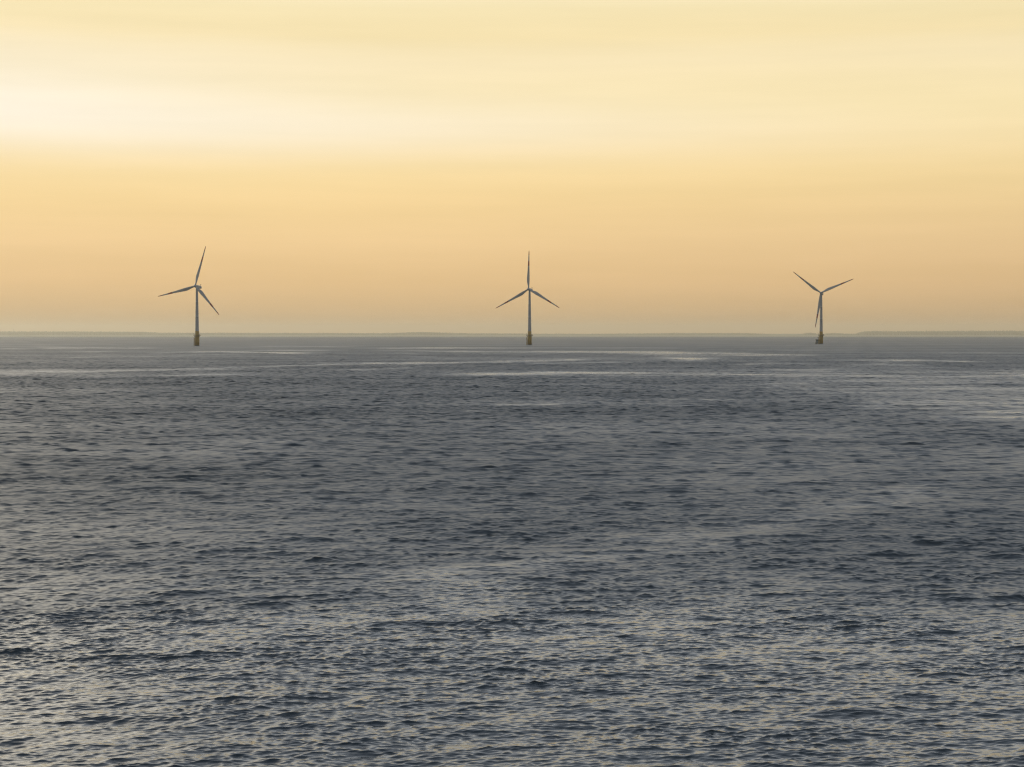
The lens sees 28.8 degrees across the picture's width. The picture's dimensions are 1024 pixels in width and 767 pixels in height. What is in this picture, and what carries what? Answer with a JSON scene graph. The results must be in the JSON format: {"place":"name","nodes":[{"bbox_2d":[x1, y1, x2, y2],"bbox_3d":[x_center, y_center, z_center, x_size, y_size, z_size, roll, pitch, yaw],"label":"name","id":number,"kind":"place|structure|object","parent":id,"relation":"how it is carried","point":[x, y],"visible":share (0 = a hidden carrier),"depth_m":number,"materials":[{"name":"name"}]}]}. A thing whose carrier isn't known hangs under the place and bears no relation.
{"place":"outdoors","nodes":[
{"label":"outdoors","id":0,"kind":"place"},
{"bbox_2d":[0,337,1023,766],"bbox_3d":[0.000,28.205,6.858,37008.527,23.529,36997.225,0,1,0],"label":"sea","id":1,"kind":"structure","parent":0,"point":[510,551],"depth_m":154.09,"materials":[{"name":"grey liquid"}]},
{"bbox_2d":[158,246,218,345],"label":"wind turbine","id":2,"kind":"object","parent":1,"relation":"in","point":[197,334],"visible":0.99,"depth_m":2580.62,"materials":[{"name":"grey paint"}]},
{"bbox_2d":[496,255,558,344],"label":"wind turbine","id":3,"kind":"object","parent":1,"relation":"in","point":[529,336],"visible":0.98,"depth_m":2760.47,"materials":[{"name":"grey paint"}]},
{"bbox_2d":[794,272,852,343],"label":"wind turbine","id":4,"kind":"object","parent":1,"relation":"in","point":[820,338],"visible":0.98,"depth_m":3015.38,"materials":[{"name":"grey paint"}]},
{"bbox_2d":[0,334,1023,336],"bbox_3d":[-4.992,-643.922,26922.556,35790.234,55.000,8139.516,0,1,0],"label":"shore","id":5,"kind":"structure","parent":0,"point":[616,335],"depth_m":28037.25,"materials":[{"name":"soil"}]},
{"bbox_2d":[0,330,1023,334],"bbox_3d":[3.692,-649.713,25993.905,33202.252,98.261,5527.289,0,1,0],"label":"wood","id":6,"kind":"object","parent":5,"relation":"on","point":[972,332],"visible":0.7,"depth_m":28092.70,"materials":[{"name":"plant"}]},
{"bbox_2d":[0,0,1023,333],"label":"sky","id":7,"kind":"structure","parent":0,"point":[338,166],"materials":[{"name":"yellow"}]}
]}

